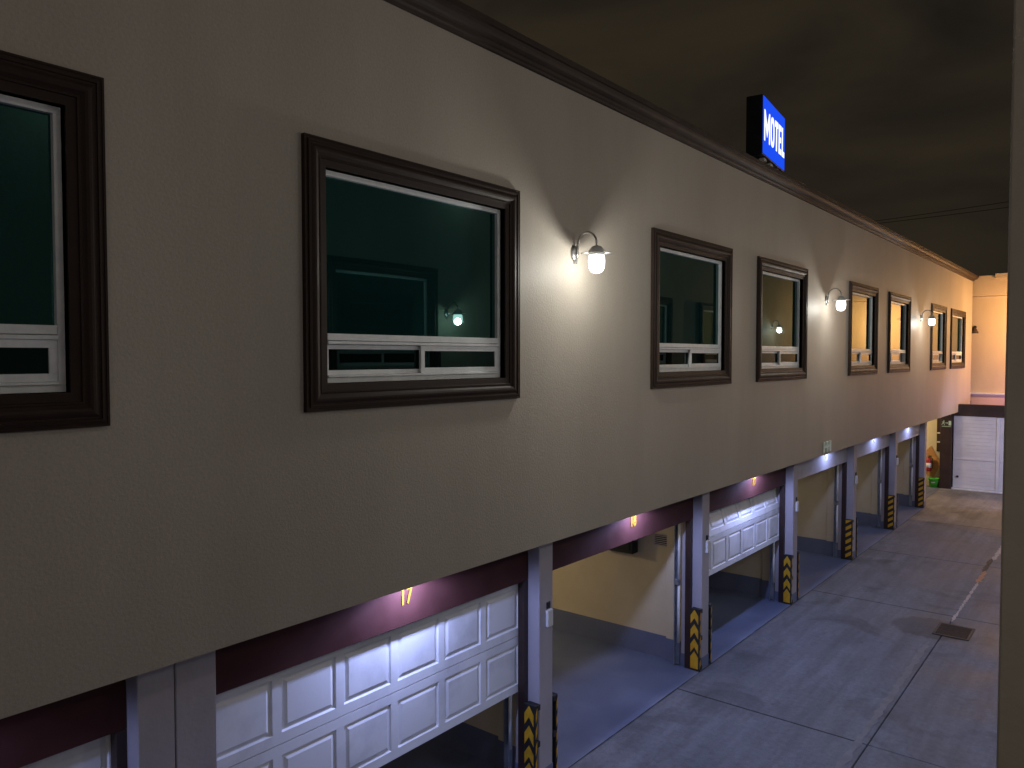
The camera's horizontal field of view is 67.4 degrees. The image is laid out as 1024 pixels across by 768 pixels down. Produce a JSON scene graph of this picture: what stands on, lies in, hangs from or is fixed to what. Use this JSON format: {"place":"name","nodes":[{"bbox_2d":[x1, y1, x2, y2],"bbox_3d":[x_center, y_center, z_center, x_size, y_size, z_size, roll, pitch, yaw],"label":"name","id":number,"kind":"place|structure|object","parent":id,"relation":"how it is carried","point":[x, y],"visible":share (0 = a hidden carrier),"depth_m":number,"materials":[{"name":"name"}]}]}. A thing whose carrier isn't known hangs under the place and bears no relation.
{"place":"outdoors","nodes":[
{"label":"outdoors","id":0,"kind":"place"},
{"bbox_2d":[379,505,923,767],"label":"garage floor","id":1,"kind":"structure","parent":0,"point":[604,691],"depth_m":10.44,"materials":[{"name":"blue paint"}]},
{"bbox_2d":[568,507,924,767],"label":"joint gap","id":2,"kind":"object","parent":1,"relation":"on","point":[720,656],"visible":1,"depth_m":10.74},
{"bbox_2d":[459,0,1013,275],"label":"sky","id":3,"kind":"structure","parent":0,"point":[890,109],"materials":[{"name":"black"}]},
{"bbox_2d":[570,480,1002,767],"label":"driveway","id":4,"kind":"structure","parent":0,"point":[832,663],"depth_m":10.35,"materials":[{"name":"concrete"}]},
{"bbox_2d":[680,689,864,743],"bbox_3d":[3.046,3.977,9.249,2.270,0.001,0.019,2,3,39],"label":"joint gap","id":5,"kind":"object","parent":4,"relation":"on","point":[772,716],"visible":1,"depth_m":9.16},
{"bbox_2d":[835,641,928,767],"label":"joint mortar","id":6,"kind":"object","parent":4,"relation":"on","point":[845,758],"visible":1,"depth_m":9.37,"materials":[{"name":"grey concrete"}]},
{"bbox_2d":[814,590,949,615],"bbox_3d":[6.432,3.827,13.453,2.270,0.001,0.019,2,3,39],"label":"joint gap","id":7,"kind":"object","parent":4,"relation":"on","point":[884,603],"visible":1,"depth_m":13.34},
{"bbox_2d":[939,415,953,488],"bbox_3d":[14.231,2.217,25.162,0.351,2.392,0.270,2,3,39],"label":"gate post","id":8,"kind":"object","parent":4,"relation":"on","point":[946,459],"visible":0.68,"depth_m":25.06,"materials":[{"name":"brown wood"}]},
{"bbox_2d":[941,420,951,426],"bbox_3d":[14.152,1.288,25.016,0.300,0.240,0.010,2,3,39],"label":"exit sign","id":9,"kind":"object","parent":8,"relation":"attached to","point":[946,423],"visible":1,"depth_m":25.01,"materials":[{"name":"white plastic"}]},
{"bbox_2d":[932,622,974,640],"bbox_3d":[6.920,3.874,12.034,0.500,0.010,0.640,2,3,39],"label":"drain grate","id":10,"kind":"object","parent":4,"relation":"on","point":[953,631],"visible":1,"depth_m":12.01,"materials":[{"name":"metal"}]},
{"bbox_2d":[951,583,978,621],"bbox_3d":[8.014,3.823,13.559,0.063,0.001,2.850,2,3,39],"label":"joint mortar","id":11,"kind":"object","parent":4,"relation":"on","point":[965,600],"visible":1,"depth_m":13.51,"materials":[{"name":"grey concrete"}]},
{"bbox_2d":[951,416,1003,493],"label":"sliding gate","id":12,"kind":"structure","parent":4,"relation":"on","point":[978,446],"depth_m":24.57,"materials":[{"name":"metal"}]},
{"bbox_2d":[952,273,1007,476],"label":"end building","id":13,"kind":"structure","parent":4,"relation":"on","point":[989,318],"depth_m":26.66,"materials":[{"name":"beige paint"}]},
{"bbox_2d":[972,326,977,332],"bbox_3d":[16.128,-1.903,26.792,0.270,0.271,0.335,2,3,39],"label":"cone lamp","id":14,"kind":"object","parent":13,"relation":"attached to","point":[974,330],"visible":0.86,"depth_m":26.69,"materials":[{"name":"brown paint"}]},
{"bbox_2d":[976,571,986,582],"bbox_3d":[9.184,3.771,15.024,0.114,0.001,1.100,2,3,39],"label":"joint mortar","id":15,"kind":"object","parent":4,"relation":"on","point":[980,578],"visible":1,"depth_m":14.97,"materials":[{"name":"concrete"}]},
{"bbox_2d":[982,559,992,571],"bbox_3d":[9.817,3.741,15.862,0.112,0.001,1.300,2,3,39],"label":"joint gap","id":16,"kind":"object","parent":4,"relation":"on","point":[985,568],"visible":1,"depth_m":15.83,"materials":[{"name":"grey concrete"}]},
{"bbox_2d":[992,546,1000,559],"bbox_3d":[11.102,3.686,17.393,0.113,0.001,3.000,2,3,39],"label":"joint mortar","id":17,"kind":"object","parent":4,"relation":"on","point":[996,554],"visible":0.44,"depth_m":16.80,"materials":[{"name":"grey concrete"}]},
{"bbox_2d":[926,477,952,497],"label":"passage floor","id":18,"kind":"structure","parent":0,"point":[930,491],"depth_m":24.74,"materials":[{"name":"concrete"}]},
{"bbox_2d":[926,419,939,485],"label":"passage wall","id":19,"kind":"structure","parent":18,"relation":"on","point":[932,433],"depth_m":25.62,"materials":[{"name":"beige paint"}]},
{"bbox_2d":[926,455,932,470],"bbox_3d":[13.924,2.636,25.593,0.224,0.525,0.235,2,3,39],"label":"fire extinguisher","id":20,"kind":"object","parent":19,"relation":"attached to","point":[929,464],"visible":0.95,"depth_m":25.52,"materials":[{"name":"red metal"}]},
{"bbox_2d":[926,446,939,476],"bbox_3d":[13.999,2.586,25.662,0.600,1.060,0.018,2,3,39],"label":"plywood board","id":21,"kind":"object","parent":19,"relation":"attached to","point":[936,461],"visible":0.59,"depth_m":25.61,"materials":[{"name":"orange wood"}]},
{"bbox_2d":[936,418,939,451],"bbox_3d":[14.168,1.687,25.482,0.130,1.110,0.045,2,3,39],"label":"louvre panel","id":22,"kind":"object","parent":19,"relation":"attached to","point":[938,434],"visible":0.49,"depth_m":25.48,"materials":[{"name":"brown metal"}]},
{"bbox_2d":[928,477,938,486],"bbox_3d":[13.948,3.254,25.399,0.356,0.296,0.359,2,3,39],"label":"green bucket","id":23,"kind":"object","parent":18,"relation":"on","point":[933,481],"visible":1,"depth_m":25.30,"materials":[{"name":"plastic"}]},
{"bbox_2d":[878,201,1008,220],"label":"overhead cable","id":24,"kind":"object","parent":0,"point":[941,211],"visible":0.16,"depth_m":52.84,"materials":[{"name":"black rubber"}]},
{"bbox_2d":[884,207,1008,222],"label":"overhead cable","id":25,"kind":"object","parent":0,"point":[945,215],"visible":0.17,"depth_m":52.60,"materials":[{"name":"black rubber"}]},
{"label":"ground","id":26,"kind":"structure","parent":0,"visible":0},
{"bbox_2d":[0,0,978,767],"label":"motel building","id":27,"kind":"structure","parent":26,"relation":"on","point":[324,340],"depth_m":5.82,"materials":[{"name":"beige paint"}]},
{"bbox_2d":[0,50,109,432],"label":"window","id":28,"kind":"structure","parent":27,"relation":"in","point":[32,214],"depth_m":3.95,"materials":[{"name":"brown wood"}]},
{"bbox_2d":[21,735,110,767],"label":"garage door","id":29,"kind":"structure","parent":27,"relation":"in","point":[96,753],"depth_m":4.50,"materials":[{"name":"white metal"}]},
{"bbox_2d":[216,584,517,767],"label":"garage door","id":30,"kind":"structure","parent":27,"relation":"in","point":[368,703],"depth_m":6.28,"materials":[{"name":"white metal"}]},
{"bbox_2d":[401,587,411,604],"bbox_3d":[-0.869,1.749,6.370,0.008,0.152,0.124,2,3,39],"label":"garage number","id":31,"kind":"object","parent":27,"relation":"attached to","point":[402,596],"visible":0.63,"depth_m":6.36,"materials":[{"name":"gold metal"}]},
{"bbox_2d":[301,132,519,411],"bbox_3d":[-0.699,-0.766,6.018,0.154,1.845,2.294,2,3,39],"label":"window","id":32,"kind":"structure","parent":27,"relation":"in","point":[395,266],"depth_m":5.87,"materials":[{"name":"brown wood"}]},
{"bbox_2d":[524,701,539,767],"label":"corner guard","id":33,"kind":"object","parent":27,"relation":"attached to","point":[531,741],"visible":1,"depth_m":7.61,"materials":[{"name":"black rubber"}]},
{"bbox_2d":[546,601,552,626],"bbox_3d":[0.375,2.306,7.699,0.035,0.245,0.090,2,3,39],"label":"key switch","id":34,"kind":"object","parent":27,"relation":"attached to","point":[549,617],"visible":1,"depth_m":7.68,"materials":[{"name":"white plastic"}]},
{"bbox_2d":[552,692,557,767],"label":"corner guard","id":35,"kind":"object","parent":27,"relation":"attached to","point":[554,728],"visible":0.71,"depth_m":7.86,"materials":[{"name":"black rubber"}]},
{"bbox_2d":[571,231,611,263],"bbox_3d":[0.775,-1.278,7.449,0.413,0.414,0.306,2,3,39],"label":"wall lamp","id":36,"kind":"object","parent":27,"relation":"attached to","point":[596,250],"visible":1,"depth_m":7.44,"materials":[{"name":"metal"}]},
{"bbox_2d":[610,539,637,553],"bbox_3d":[1.538,2.226,11.301,0.630,0.440,0.166,2,3,39],"label":"duct box","id":37,"kind":"object","parent":27,"relation":"attached to","point":[631,547],"visible":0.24,"depth_m":11.11,"materials":[{"name":"black metal"}]},
{"bbox_2d":[631,516,635,526],"bbox_3d":[1.468,1.644,9.271,0.008,0.152,0.119,2,3,39],"label":"garage number","id":38,"kind":"object","parent":27,"relation":"attached to","point":[634,520],"visible":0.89,"depth_m":9.27,"materials":[{"name":"gold metal"}]},
{"bbox_2d":[654,533,666,546],"bbox_3d":[2.159,2.220,10.900,0.320,0.170,0.011,2,3,39],"label":"vent grille","id":39,"kind":"object","parent":27,"relation":"attached to","point":[660,539],"visible":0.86,"depth_m":10.94,"materials":[{"name":"beige metal"}]},
{"bbox_2d":[650,227,732,388],"bbox_3d":[2.267,-0.897,9.700,0.154,1.845,2.235,2,3,39],"label":"window","id":40,"kind":"structure","parent":27,"relation":"in","point":[686,289],"depth_m":9.69,"materials":[{"name":"brown wood"}]},
{"bbox_2d":[690,607,702,671],"bbox_3d":[2.525,3.500,10.539,0.151,0.860,0.076,2,3,39],"label":"corner guard","id":41,"kind":"object","parent":27,"relation":"attached to","point":[695,636],"visible":1,"depth_m":10.51,"materials":[{"name":"black rubber"}]},
{"bbox_2d":[706,535,709,552],"bbox_3d":[2.702,2.204,10.587,0.035,0.245,0.090,2,3,39],"label":"key switch","id":42,"kind":"object","parent":27,"relation":"attached to","point":[707,546],"visible":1,"depth_m":10.56,"materials":[{"name":"white plastic"}]},
{"bbox_2d":[708,602,711,663],"bbox_3d":[2.718,3.491,10.778,0.151,0.860,0.074,2,3,39],"label":"corner guard","id":43,"kind":"object","parent":27,"relation":"attached to","point":[709,627],"visible":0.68,"depth_m":10.75,"materials":[{"name":"black rubber"}]},
{"bbox_2d":[709,489,778,575],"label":"garage door","id":44,"kind":"structure","parent":27,"relation":"in","point":[740,529],"depth_m":12.20,"materials":[{"name":"white metal"}]},
{"bbox_2d":[746,94,784,171],"bbox_3d":[4.371,-3.961,13.206,0.289,1.570,1.500,1,2,32],"label":"motel sign","id":45,"kind":"object","parent":27,"relation":"on","point":[765,130],"visible":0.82,"depth_m":12.64,"materials":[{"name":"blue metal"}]},
{"bbox_2d":[756,256,807,381],"bbox_3d":[4.256,-0.985,12.169,0.154,1.845,2.198,2,3,39],"label":"window","id":46,"kind":"structure","parent":27,"relation":"in","point":[778,314],"depth_m":12.21,"materials":[{"name":"brown wood"}]},
{"bbox_2d":[783,554,793,604],"bbox_3d":[4.808,3.399,13.372,0.151,0.860,0.076,2,3,39],"label":"corner guard","id":47,"kind":"object","parent":27,"relation":"attached to","point":[787,578],"visible":1,"depth_m":13.34,"materials":[{"name":"black rubber"}]},
{"bbox_2d":[795,497,798,511],"bbox_3d":[4.984,2.103,13.421,0.035,0.245,0.090,2,3,39],"label":"key switch","id":48,"kind":"object","parent":27,"relation":"attached to","point":[797,506],"visible":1,"depth_m":13.40,"materials":[{"name":"white plastic"}]},
{"bbox_2d":[796,551,798,599],"bbox_3d":[5.001,3.390,13.612,0.151,0.860,0.074,2,3,39],"label":"corner guard","id":49,"kind":"object","parent":27,"relation":"attached to","point":[797,589],"visible":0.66,"depth_m":13.58,"materials":[{"name":"black rubber"}]},
{"bbox_2d":[823,440,830,452],"bbox_3d":[5.765,1.147,14.049,0.020,0.200,0.440,2,3,39],"label":"wall emblem","id":50,"kind":"object","parent":27,"relation":"attached to","point":[827,445],"depth_m":14.03,"materials":[{"name":"white plastic"}]},
{"bbox_2d":[825,288,849,304],"bbox_3d":[5.817,-1.511,13.707,0.413,0.414,0.306,2,3,39],"label":"wall lamp","id":51,"kind":"object","parent":27,"relation":"attached to","point":[841,298],"visible":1,"depth_m":13.68,"materials":[{"name":"metal"}]},
{"bbox_2d":[845,519,853,559],"bbox_3d":[7.147,3.296,16.276,0.151,0.860,0.076,2,3,39],"label":"corner guard","id":52,"kind":"object","parent":27,"relation":"attached to","point":[849,538],"visible":1,"depth_m":16.25,"materials":[{"name":"black rubber"}]},
{"bbox_2d":[855,517,857,556],"bbox_3d":[7.340,3.287,16.515,0.151,0.860,0.074,2,3,39],"label":"corner guard","id":53,"kind":"object","parent":27,"relation":"attached to","point":[856,534],"visible":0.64,"depth_m":16.48,"materials":[{"name":"black rubber"}]},
{"bbox_2d":[855,472,857,483],"bbox_3d":[7.323,2.000,16.325,0.035,0.245,0.090,2,3,39],"label":"key switch","id":54,"kind":"object","parent":27,"relation":"attached to","point":[856,479],"visible":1,"depth_m":16.30,"materials":[{"name":"white plastic"}]},
{"bbox_2d":[848,281,878,375],"bbox_3d":[7.200,-1.114,15.824,0.154,1.845,2.129,2,3,39],"label":"window","id":55,"kind":"structure","parent":27,"relation":"in","point":[861,309],"depth_m":15.93,"materials":[{"name":"brown wood"}]},
{"bbox_2d":[887,495,894,529],"bbox_3d":[9.448,3.194,19.133,0.151,0.860,0.076,2,3,39],"label":"corner guard","id":56,"kind":"object","parent":27,"relation":"attached to","point":[891,512],"visible":1,"depth_m":19.10,"materials":[{"name":"black rubber"}]},
{"bbox_2d":[896,493,897,526],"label":"corner guard","id":57,"kind":"object","parent":27,"relation":"attached to","point":[897,511],"visible":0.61,"depth_m":19.34,"materials":[{"name":"black rubber"}]},
{"bbox_2d":[887,291,911,372],"bbox_3d":[9.170,-1.201,18.270,0.154,1.845,2.172,2,3,39],"label":"window","id":58,"kind":"structure","parent":27,"relation":"in","point":[897,311],"depth_m":18.39,"materials":[{"name":"brown wood"}]},
{"bbox_2d":[918,477,924,507],"bbox_3d":[11.662,3.096,21.881,0.151,0.860,0.076,2,3,39],"label":"corner guard","id":59,"kind":"object","parent":27,"relation":"attached to","point":[921,491],"visible":1,"depth_m":21.85,"materials":[{"name":"black rubber"}]},
{"bbox_2d":[920,310,934,321],"bbox_3d":[10.853,-1.723,19.958,0.413,0.414,0.306,2,3,39],"label":"wall lamp","id":60,"kind":"object","parent":27,"relation":"attached to","point":[930,317],"visible":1,"depth_m":19.97,"materials":[{"name":"metal"}]},
{"bbox_2d":[930,303,946,369],"bbox_3d":[12.162,-1.333,21.983,0.154,1.845,2.172,2,3,39],"label":"window","id":61,"kind":"structure","parent":27,"relation":"in","point":[936,337],"depth_m":22.19,"materials":[{"name":"brown wood"}]},
{"bbox_2d":[950,308,965,368],"bbox_3d":[14.137,-1.421,24.436,0.154,1.845,2.553,2,3,39],"label":"window","id":62,"kind":"structure","parent":27,"relation":"in","point":[956,324],"depth_m":24.64,"materials":[{"name":"brown wood"}]},
{"bbox_2d":[951,401,1004,417],"bbox_3d":[17.011,0.851,24.493,5.040,0.380,2.760,2,3,39],"label":"gate canopy","id":63,"kind":"object","parent":27,"relation":"attached to","point":[978,410],"visible":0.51,"depth_m":24.43,"materials":[{"name":"brown wood"}]},
{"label":"driveway bed","id":64,"kind":"structure","parent":0,"visible":0},
{"bbox_2d":[996,0,1023,767],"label":"opposite building","id":65,"kind":"structure","parent":64,"relation":"on","point":[1010,734],"depth_m":1.35,"materials":[{"name":"beige paint"}]}
]}

